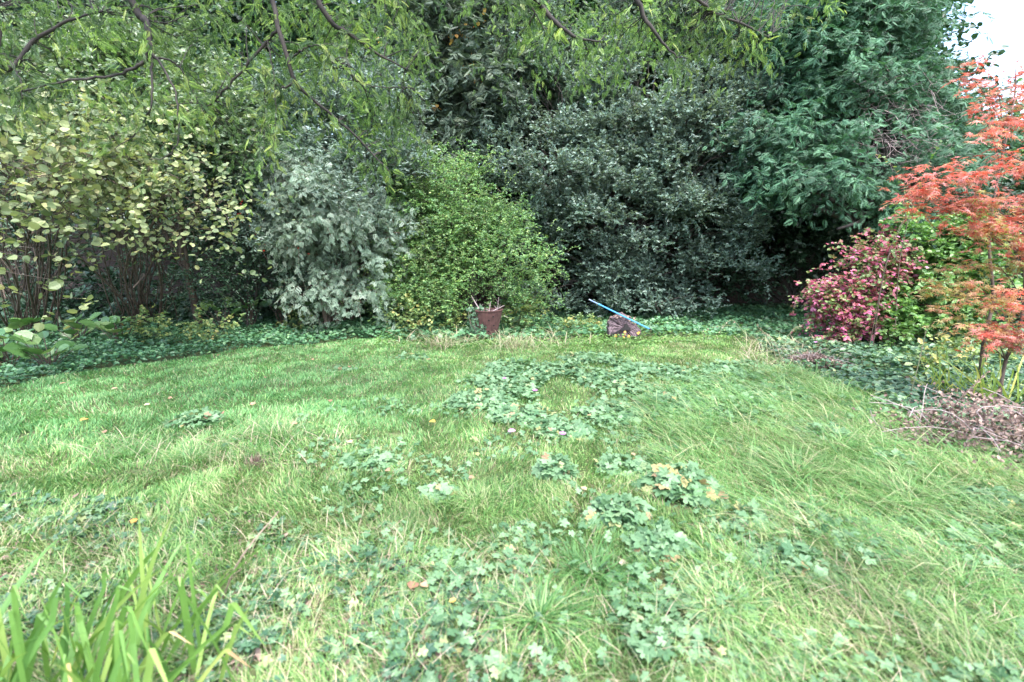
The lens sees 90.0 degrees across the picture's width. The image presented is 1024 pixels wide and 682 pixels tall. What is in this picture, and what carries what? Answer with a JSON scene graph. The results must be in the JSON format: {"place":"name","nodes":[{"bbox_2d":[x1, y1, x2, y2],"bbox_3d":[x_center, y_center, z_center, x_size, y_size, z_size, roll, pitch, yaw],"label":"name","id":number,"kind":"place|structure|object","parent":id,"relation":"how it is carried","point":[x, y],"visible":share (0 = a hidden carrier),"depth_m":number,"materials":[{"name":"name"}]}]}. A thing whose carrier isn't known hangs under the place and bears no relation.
{"place":"outdoors","nodes":[
{"label":"outdoors","id":0,"kind":"place"},
{"bbox_2d":[0,302,1023,681],"bbox_3d":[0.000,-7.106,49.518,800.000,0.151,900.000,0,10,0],"label":"ground","id":1,"kind":"structure","parent":0,"point":[404,472],"depth_m":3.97,"materials":[{"name":"plant"}]},
{"bbox_2d":[0,328,41,367],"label":"bergenia plant","id":2,"kind":"object","parent":1,"relation":"on","point":[4,339],"visible":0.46,"depth_m":7.09,"materials":[{"name":"green plant"}]},
{"bbox_2d":[4,316,60,337],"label":"bergenia plant","id":3,"kind":"object","parent":1,"relation":"on","point":[15,323],"visible":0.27,"depth_m":8.49,"materials":[{"name":"green plant"}]},
{"bbox_2d":[3,330,87,365],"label":"bergenia plant","id":4,"kind":"object","parent":1,"relation":"on","point":[27,340],"visible":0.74,"depth_m":6.85,"materials":[{"name":"green plant"}]},
{"bbox_2d":[44,312,101,342],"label":"bergenia plant","id":5,"kind":"object","parent":1,"relation":"on","point":[69,332],"visible":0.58,"depth_m":8.60,"materials":[{"name":"green plant"}]},
{"bbox_2d":[0,63,222,338],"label":"round leaved shrub","id":6,"kind":"object","parent":1,"relation":"on","point":[32,223],"visible":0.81,"depth_m":6.00,"materials":[{"name":"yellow plant"}]},
{"bbox_2d":[79,315,147,344],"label":"bergenia plant","id":7,"kind":"object","parent":1,"relation":"on","point":[107,324],"visible":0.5,"depth_m":8.34,"materials":[{"name":"green plant"}]},
{"bbox_2d":[71,427,178,466],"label":"grass tussock","id":8,"kind":"object","parent":1,"relation":"on","point":[130,451],"depth_m":4.06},
{"bbox_2d":[0,0,252,325],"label":"evergreen shrub","id":9,"kind":"object","parent":1,"relation":"on","point":[92,279],"visible":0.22,"depth_m":10.76,"materials":[{"name":"green plant"}]},
{"bbox_2d":[0,512,285,681],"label":"iris clump","id":10,"kind":"object","parent":1,"relation":"on","point":[23,655],"visible":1,"depth_m":1.82,"materials":[{"name":"plant"}]},
{"bbox_2d":[0,0,288,326],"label":"pale tree","id":11,"kind":"object","parent":1,"relation":"on","point":[108,59],"visible":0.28,"depth_m":8.12,"materials":[{"name":"green plant"}]},
{"bbox_2d":[11,551,280,663],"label":"iris clump","id":12,"kind":"object","parent":1,"relation":"on","point":[178,621],"visible":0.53,"depth_m":2.10,"materials":[{"name":"plant"}]},
{"bbox_2d":[120,303,176,348],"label":"yellow leaved plant","id":13,"kind":"object","parent":1,"relation":"on","point":[157,318],"visible":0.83,"depth_m":8.50,"materials":[{"name":"green plant"}]},
{"bbox_2d":[0,78,297,327],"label":"round leaved shrub","id":14,"kind":"object","parent":1,"relation":"on","point":[167,180],"visible":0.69,"depth_m":6.71,"materials":[{"name":"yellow plant"}]},
{"bbox_2d":[0,1,324,300],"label":"broadleaf tree","id":15,"kind":"object","parent":1,"relation":"on","point":[175,221],"visible":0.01,"depth_m":15.39,"materials":[{"name":"green plant"}]},
{"bbox_2d":[123,427,250,480],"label":"grass tussock","id":16,"kind":"object","parent":1,"relation":"on","point":[185,455],"depth_m":3.88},
{"bbox_2d":[162,406,223,429],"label":"geranium clump","id":17,"kind":"object","parent":1,"relation":"on","point":[202,416],"visible":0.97,"depth_m":4.72,"materials":[{"name":"green plant"}]},
{"bbox_2d":[0,308,407,389],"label":"ground cover","id":18,"kind":"object","parent":1,"relation":"on","point":[255,334],"visible":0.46,"depth_m":8.42,"materials":[{"name":"green plant"}]},
{"bbox_2d":[172,304,245,345],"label":"yellow leaved plant","id":19,"kind":"object","parent":1,"relation":"on","point":[211,325],"visible":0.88,"depth_m":8.49,"materials":[{"name":"green plant"}]},
{"bbox_2d":[0,287,425,329],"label":"undergrowth","id":20,"kind":"object","parent":1,"relation":"on","point":[168,303],"visible":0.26,"depth_m":11.11,"materials":[{"name":"green plant"}]},
{"bbox_2d":[194,297,241,329],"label":"bergenia plant","id":21,"kind":"object","parent":1,"relation":"on","point":[211,305],"visible":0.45,"depth_m":9.79,"materials":[{"name":"green plant"}]},
{"bbox_2d":[0,0,443,299],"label":"broadleaf tree","id":22,"kind":"object","parent":1,"relation":"on","point":[234,17],"visible":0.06,"depth_m":13.06,"materials":[{"name":"green plant"}]},
{"bbox_2d":[154,131,323,330],"bbox_3d":[-5.202,-2.283,9.793,2.960,4.266,3.259,-10,14,-43],"label":"berry shrub","id":23,"kind":"object","parent":1,"relation":"on","point":[246,264],"visible":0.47,"depth_m":9.51,"materials":[{"name":"green plant"}]},
{"bbox_2d":[230,295,267,324],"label":"bergenia plant","id":24,"kind":"object","parent":1,"relation":"on","point":[255,303],"visible":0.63,"depth_m":10.21,"materials":[{"name":"green plant"}]},
{"bbox_2d":[134,15,391,318],"bbox_3d":[-5.867,-3.695,11.890,6.661,7.260,3.982,0,10,0],"label":"evergreen shrub","id":25,"kind":"object","parent":1,"relation":"on","point":[198,241],"visible":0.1,"depth_m":11.55,"materials":[{"name":"green plant"}]},
{"bbox_2d":[214,407,338,453],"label":"grass tussock","id":26,"kind":"object","parent":1,"relation":"on","point":[277,432],"depth_m":4.25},
{"bbox_2d":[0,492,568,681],"bbox_3d":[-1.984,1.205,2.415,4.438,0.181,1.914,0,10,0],"label":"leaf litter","id":27,"kind":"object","parent":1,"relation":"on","point":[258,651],"visible":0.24,"depth_m":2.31,"materials":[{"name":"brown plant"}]},
{"bbox_2d":[0,489,570,681],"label":"ivy","id":28,"kind":"object","parent":1,"relation":"on","point":[243,643],"visible":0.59,"depth_m":2.27,"materials":[{"name":"green plant"}]},
{"bbox_2d":[276,305,319,330],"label":"yellow leaved plant","id":29,"kind":"object","parent":1,"relation":"on","point":[296,318],"visible":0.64,"depth_m":10.21,"materials":[{"name":"green plant"}]},
{"bbox_2d":[205,38,452,333],"bbox_3d":[-3.513,-2.965,10.143,4.734,5.578,3.579,0,10,0],"label":"silver shrub","id":30,"kind":"object","parent":1,"relation":"on","point":[322,146],"visible":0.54,"depth_m":9.39,"materials":[{"name":"green plant"}]},
{"bbox_2d":[230,146,435,338],"bbox_3d":[-3.299,-1.778,9.640,3.729,3.643,2.239,0,10,0],"label":"variegated shrub","id":31,"kind":"object","parent":1,"relation":"on","point":[291,182],"visible":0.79,"depth_m":9.23,"materials":[{"name":"green plant"}]},
{"bbox_2d":[334,447,398,473],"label":"geranium clump","id":32,"kind":"object","parent":1,"relation":"on","point":[385,458],"visible":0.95,"depth_m":3.76,"materials":[{"name":"green plant"}]},
{"bbox_2d":[258,0,534,293],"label":"broadleaf tree","id":33,"kind":"object","parent":1,"relation":"on","point":[508,196],"depth_m":16.03,"materials":[{"name":"green plant"}]},
{"bbox_2d":[307,41,489,308],"bbox_3d":[-2.981,-4.116,13.078,5.598,7.122,3.768,0,10,0],"label":"evergreen shrub","id":34,"kind":"object","parent":1,"relation":"on","point":[359,255],"visible":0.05,"depth_m":12.77,"materials":[{"name":"green plant"}]},
{"bbox_2d":[389,351,429,360],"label":"geranium clump","id":35,"kind":"object","parent":1,"relation":"on","point":[403,355],"visible":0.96,"depth_m":7.69,"materials":[{"name":"green plant"}]},
{"bbox_2d":[383,293,444,335],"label":"yellow leaved plant","id":36,"kind":"object","parent":1,"relation":"on","point":[410,300],"visible":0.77,"depth_m":9.51,"materials":[{"name":"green plant"}]},
{"bbox_2d":[0,0,846,215],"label":"tree","id":37,"kind":"object","parent":1,"relation":"on","point":[150,17],"visible":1,"depth_m":4.48,"materials":[{"name":"green plant"}]},
{"bbox_2d":[415,481,460,502],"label":"geranium clump","id":38,"kind":"object","parent":1,"relation":"on","point":[431,487],"visible":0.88,"depth_m":3.35,"materials":[{"name":"green plant"}]},
{"bbox_2d":[323,0,564,319],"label":"tree","id":39,"kind":"object","parent":1,"relation":"on","point":[437,94],"visible":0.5,"depth_m":11.15,"materials":[{"name":"green plant"}]},
{"bbox_2d":[412,329,479,351],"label":"dead grass clump","id":40,"kind":"object","parent":1,"relation":"on","point":[448,344],"visible":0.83,"depth_m":8.69,"materials":[{"name":"plant"}]},
{"bbox_2d":[321,130,579,333],"bbox_3d":[-1.217,-2.076,10.145,4.998,4.172,3.212,0,10,0],"label":"honeysuckle bush","id":41,"kind":"object","parent":1,"relation":"on","point":[442,215],"visible":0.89,"depth_m":9.92,"materials":[{"name":"green plant"}]},
{"bbox_2d":[432,306,470,330],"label":"yellow leaved plant","id":42,"kind":"object","parent":1,"relation":"on","point":[454,319],"visible":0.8,"depth_m":9.97,"materials":[{"name":"green plant"}]},
{"bbox_2d":[416,475,534,533],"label":"grass tussock","id":43,"kind":"object","parent":1,"relation":"on","point":[476,496],"depth_m":3.29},
{"bbox_2d":[441,387,511,412],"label":"geranium clump","id":44,"kind":"object","parent":1,"relation":"on","point":[480,395],"visible":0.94,"depth_m":5.17,"materials":[{"name":"green plant"}]},
{"bbox_2d":[471,308,503,338],"bbox_3d":[-0.462,-0.315,9.388,0.548,0.532,0.548,4,11,21],"label":"rusty bin","id":45,"kind":"object","parent":1,"relation":"on","point":[491,319],"visible":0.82,"depth_m":9.19,"materials":[{"name":"metal"}]},
{"bbox_2d":[466,305,486,337],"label":"ivy plant","id":46,"kind":"object","parent":45,"relation":"attached to","point":[472,329],"visible":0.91,"depth_m":9.17,"materials":[{"name":"green plant"}]},
{"bbox_2d":[0,224,1021,304],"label":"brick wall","id":47,"kind":"structure","parent":1,"relation":"on","point":[569,287],"depth_m":15.66,"materials":[{"name":"grey brick"}]},
{"bbox_2d":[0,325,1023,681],"bbox_3d":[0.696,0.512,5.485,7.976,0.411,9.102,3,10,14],"label":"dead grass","id":48,"kind":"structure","parent":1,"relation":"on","point":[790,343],"depth_m":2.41,"materials":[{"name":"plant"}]},
{"bbox_2d":[0,344,1023,681],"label":"clover","id":49,"kind":"object","parent":1,"relation":"on","point":[360,470],"visible":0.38,"depth_m":4.07,"materials":[{"name":"green plant"}]},
{"bbox_2d":[473,330,553,353],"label":"dead grass clump","id":50,"kind":"object","parent":1,"relation":"on","point":[512,343],"visible":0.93,"depth_m":8.21,"materials":[{"name":"plant"}]},
{"bbox_2d":[485,403,557,429],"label":"geranium clump","id":51,"kind":"object","parent":1,"relation":"on","point":[523,413],"visible":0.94,"depth_m":4.77,"materials":[{"name":"green plant"}]},
{"bbox_2d":[501,294,549,329],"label":"yellow leaved plant","id":52,"kind":"object","parent":1,"relation":"on","point":[509,311],"visible":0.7,"depth_m":10.21,"materials":[{"name":"green plant"}]},
{"bbox_2d":[462,560,616,664],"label":"grass tussock","id":53,"kind":"object","parent":1,"relation":"on","point":[544,606],"depth_m":2.19,"materials":[{"name":"plant"}]},
{"bbox_2d":[439,57,667,223],"bbox_3d":[0.337,-9.131,18.400,11.878,16.994,8.030,0,10,0],"label":"broadleaf tree","id":54,"kind":"object","parent":1,"relation":"on","point":[519,193],"depth_m":16.78,"materials":[{"name":"green plant"}]},
{"bbox_2d":[531,451,581,482],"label":"geranium clump","id":55,"kind":"object","parent":1,"relation":"on","point":[557,465],"visible":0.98,"depth_m":3.62,"materials":[{"name":"green plant"}]},
{"bbox_2d":[374,319,746,348],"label":"weeds","id":56,"kind":"object","parent":1,"relation":"on","point":[569,344],"visible":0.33,"depth_m":9.15,"materials":[{"name":"green plant"}]},
{"bbox_2d":[530,416,599,442],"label":"geranium clump","id":57,"kind":"object","parent":1,"relation":"on","point":[575,427],"visible":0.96,"depth_m":4.51,"materials":[{"name":"green plant"}]},
{"bbox_2d":[554,312,602,332],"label":"yellow leaved plant","id":58,"kind":"object","parent":1,"relation":"on","point":[598,323],"visible":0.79,"depth_m":10.06,"materials":[{"name":"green plant"}]},
{"bbox_2d":[374,0,789,254],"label":"broadleaf tree","id":59,"kind":"object","parent":1,"relation":"on","point":[634,7],"visible":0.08,"depth_m":13.74,"materials":[{"name":"green plant"}]},
{"bbox_2d":[511,526,664,623],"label":"grass tussock","id":60,"kind":"object","parent":1,"relation":"on","point":[578,578],"depth_m":2.53,"materials":[{"name":"plant"}]},
{"bbox_2d":[221,359,996,656],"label":"lawn weeds","id":61,"kind":"object","parent":1,"relation":"on","point":[466,475],"visible":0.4,"depth_m":3.54,"materials":[{"name":"green plant"}]},
{"bbox_2d":[570,399,652,427],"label":"geranium clump","id":62,"kind":"object","parent":1,"relation":"on","point":[603,407],"visible":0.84,"depth_m":5.00,"materials":[{"name":"green plant"}]},
{"bbox_2d":[468,9,754,234],"bbox_3d":[4.601,-9.716,17.890,15.069,17.922,8.480,0,10,0],"label":"broadleaf tree","id":63,"kind":"object","parent":1,"relation":"on","point":[653,218],"visible":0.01,"depth_m":16.41,"materials":[{"name":"green plant"}]},
{"bbox_2d":[578,492,655,535],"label":"geranium clump","id":64,"kind":"object","parent":1,"relation":"on","point":[612,509],"visible":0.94,"depth_m":2.98,"materials":[{"name":"green plant"}]},
{"bbox_2d":[491,94,749,311],"bbox_3d":[2.888,-3.519,13.605,7.129,5.995,3.495,0,10,0],"label":"evergreen shrub","id":65,"kind":"object","parent":1,"relation":"on","point":[602,227],"visible":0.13,"depth_m":13.39,"materials":[{"name":"green plant"}]},
{"bbox_2d":[593,452,652,479],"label":"geranium clump","id":66,"kind":"object","parent":1,"relation":"on","point":[608,463],"visible":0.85,"depth_m":3.74,"materials":[{"name":"green plant"}]},
{"bbox_2d":[606,312,640,337],"bbox_3d":[2.050,-0.299,9.444,0.601,0.467,0.449,0,10,0],"label":"log stump","id":67,"kind":"object","parent":1,"relation":"on","point":[617,324],"visible":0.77,"depth_m":9.30,"materials":[{"name":"brown wood"}]},
{"bbox_2d":[440,0,849,322],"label":"evergreen oak","id":68,"kind":"object","parent":1,"relation":"on","point":[617,272],"visible":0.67,"depth_m":11.11,"materials":[{"name":"green plant"}]},
{"bbox_2d":[625,518,699,568],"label":"geranium clump","id":69,"kind":"object","parent":1,"relation":"on","point":[665,537],"visible":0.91,"depth_m":2.67,"materials":[{"name":"green plant"}]},
{"bbox_2d":[314,302,1023,349],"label":"ivy","id":70,"kind":"object","parent":1,"relation":"on","point":[762,320],"visible":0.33,"depth_m":10.55,"materials":[{"name":"green plant"}]},
{"bbox_2d":[635,387,715,414],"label":"geranium clump","id":71,"kind":"object","parent":1,"relation":"on","point":[666,393],"visible":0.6,"depth_m":5.20,"materials":[{"name":"green plant"}]},
{"bbox_2d":[632,460,729,508],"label":"geranium clump","id":72,"kind":"object","parent":1,"relation":"on","point":[659,480],"visible":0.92,"depth_m":3.28,"materials":[{"name":"green plant"}]},
{"bbox_2d":[463,350,905,429],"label":"lawn weeds","id":73,"kind":"object","parent":1,"relation":"on","point":[494,367],"visible":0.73,"depth_m":6.17,"materials":[{"name":"green plant"}]},
{"bbox_2d":[652,409,755,448],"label":"grass tussock","id":74,"kind":"object","parent":1,"relation":"on","point":[691,432],"depth_m":4.48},
{"bbox_2d":[393,494,1023,681],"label":"creeping leaves","id":75,"kind":"object","parent":1,"relation":"on","point":[642,647],"visible":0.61,"depth_m":2.22,"materials":[{"name":"plant"}]},
{"bbox_2d":[698,403,752,423],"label":"geranium clump","id":76,"kind":"object","parent":1,"relation":"on","point":[726,410],"visible":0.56,"depth_m":4.82,"materials":[{"name":"green plant"}]},
{"bbox_2d":[652,552,821,681],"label":"grass tussock","id":77,"kind":"object","parent":1,"relation":"on","point":[726,604],"depth_m":2.22,"materials":[{"name":"plant"}]},
{"bbox_2d":[715,497,782,539],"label":"geranium clump","id":78,"kind":"object","parent":1,"relation":"on","point":[740,511],"visible":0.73,"depth_m":2.92,"materials":[{"name":"green plant"}]},
{"bbox_2d":[639,157,918,312],"bbox_3d":[7.309,-2.647,14.075,8.344,4.518,3.597,0,10,0],"label":"evergreen shrub","id":79,"kind":"object","parent":1,"relation":"on","point":[725,283],"visible":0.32,"depth_m":13.79,"materials":[{"name":"green plant"}]},
{"bbox_2d":[604,5,954,268],"bbox_3d":[8.162,-8.462,16.941,11.993,15.495,8.164,-6,12,-30],"label":"broadleaf tree","id":80,"kind":"object","parent":1,"relation":"on","point":[717,182],"visible":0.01,"depth_m":15.90,"materials":[{"name":"green plant"}]},
{"bbox_2d":[737,536,853,598],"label":"geranium clump","id":81,"kind":"object","parent":1,"relation":"on","point":[785,547],"visible":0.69,"depth_m":2.50,"materials":[{"name":"green plant"}]},
{"bbox_2d":[705,424,900,503],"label":"grass tussock","id":82,"kind":"object","parent":1,"relation":"on","point":[799,466],"depth_m":3.61,"materials":[{"name":"plant"}]},
{"bbox_2d":[759,348,861,372],"bbox_3d":[4.226,0.259,7.099,2.044,0.303,1.214,0,10,0],"label":"dead bramble heap","id":83,"kind":"object","parent":1,"relation":"on","point":[814,356],"visible":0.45,"depth_m":7.03,"materials":[{"name":"brown plant"}]},
{"bbox_2d":[601,353,1023,609],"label":"long grass","id":84,"kind":"structure","parent":1,"relation":"on","point":[809,403],"depth_m":3.71,"materials":[{"name":"plant"}]},
{"bbox_2d":[788,422,851,447],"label":"geranium clump","id":85,"kind":"object","parent":1,"relation":"on","point":[843,429],"visible":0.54,"depth_m":4.15,"materials":[{"name":"green plant"}]},
{"bbox_2d":[772,378,892,405],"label":"grass tussock","id":86,"kind":"object","parent":1,"relation":"on","point":[832,395],"depth_m":5.39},
{"bbox_2d":[653,0,1023,301],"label":"broadleaf tree","id":87,"kind":"object","parent":1,"relation":"on","point":[778,216],"visible":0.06,"depth_m":13.07,"materials":[{"name":"green plant"}]},
{"bbox_2d":[695,0,1023,320],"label":"yew tree","id":88,"kind":"object","parent":1,"relation":"on","point":[836,47],"visible":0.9,"depth_m":9.68,"materials":[{"name":"green plant"}]},
{"bbox_2d":[788,217,940,345],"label":"pink leaved shrub","id":89,"kind":"object","parent":1,"relation":"on","point":[851,313],"visible":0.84,"depth_m":8.49,"materials":[{"name":"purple plant"}]},
{"bbox_2d":[760,417,981,478],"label":"grass tussock","id":90,"kind":"object","parent":1,"relation":"on","point":[865,452],"depth_m":3.90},
{"bbox_2d":[847,446,920,477],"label":"geranium clump","id":91,"kind":"object","parent":1,"relation":"on","point":[889,454],"visible":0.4,"depth_m":3.67,"materials":[{"name":"green plant"}]},
{"bbox_2d":[759,332,1023,466],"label":"ground cover","id":92,"kind":"object","parent":1,"relation":"on","point":[892,355],"visible":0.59,"depth_m":6.46,"materials":[{"name":"green plant"}]},
{"bbox_2d":[793,0,1023,163],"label":"broadleaf tree","id":93,"kind":"object","parent":1,"relation":"on","point":[992,53],"depth_m":15.05,"materials":[{"name":"green plant"}]},
{"bbox_2d":[813,451,1010,552],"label":"grass tussock","id":94,"kind":"object","parent":1,"relation":"on","point":[905,491],"depth_m":3.20,"materials":[{"name":"plant"}]},
{"bbox_2d":[828,150,1023,326],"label":"evergreen shrub","id":95,"kind":"object","parent":1,"relation":"on","point":[1006,183],"visible":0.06,"depth_m":10.90,"materials":[{"name":"green plant"}]},
{"bbox_2d":[837,529,1023,642],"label":"grass tussock","id":96,"kind":"object","parent":1,"relation":"on","point":[974,569],"depth_m":2.40,"materials":[{"name":"plant"}]},
{"bbox_2d":[850,77,1023,290],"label":"broadleaf tree","id":97,"kind":"object","parent":1,"relation":"on","point":[1018,113],"visible":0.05,"depth_m":14.92,"materials":[{"name":"green plant"}]},
{"bbox_2d":[851,376,1023,475],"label":"dead bramble heap","id":98,"kind":"object","parent":1,"relation":"on","point":[1017,419],"visible":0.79,"depth_m":4.04,"materials":[{"name":"brown plant"}]},
{"bbox_2d":[886,346,989,397],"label":"daylily clump","id":99,"kind":"object","parent":1,"relation":"on","point":[939,380],"visible":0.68,"depth_m":5.70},
{"bbox_2d":[854,202,1023,350],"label":"spindle bush","id":100,"kind":"object","parent":1,"relation":"on","point":[911,314],"visible":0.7,"depth_m":8.24,"materials":[{"name":"green plant"}]},
{"bbox_2d":[901,330,979,374],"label":"yellow leaved plant","id":101,"kind":"object","parent":1,"relation":"on","point":[944,338],"visible":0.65,"depth_m":6.62,"materials":[{"name":"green plant"}]},
{"bbox_2d":[877,55,1023,400],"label":"japanese maple","id":102,"kind":"object","parent":1,"relation":"on","point":[997,336],"visible":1,"depth_m":5.02,"materials":[{"name":"red plant"}]},
{"bbox_2d":[935,370,1000,438],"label":"bare stalks","id":103,"kind":"object","parent":1,"relation":"on","point":[967,390],"visible":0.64,"depth_m":4.12,"materials":[{"name":"brown plant"}]},
{"bbox_2d":[927,347,1023,410],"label":"daylily clump","id":104,"kind":"object","parent":1,"relation":"on","point":[981,384],"visible":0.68,"depth_m":5.28,"materials":[{"name":"plant"}]},
{"bbox_2d":[935,335,1018,365],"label":"yellow leaved plant","id":105,"kind":"object","parent":1,"relation":"on","point":[986,353],"visible":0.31,"depth_m":6.88,"materials":[{"name":"green plant"}]},
{"bbox_2d":[946,480,1023,519],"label":"geranium clump","id":106,"kind":"object","parent":1,"relation":"on","point":[972,491],"visible":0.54,"depth_m":3.13,"materials":[{"name":"green plant"}]},
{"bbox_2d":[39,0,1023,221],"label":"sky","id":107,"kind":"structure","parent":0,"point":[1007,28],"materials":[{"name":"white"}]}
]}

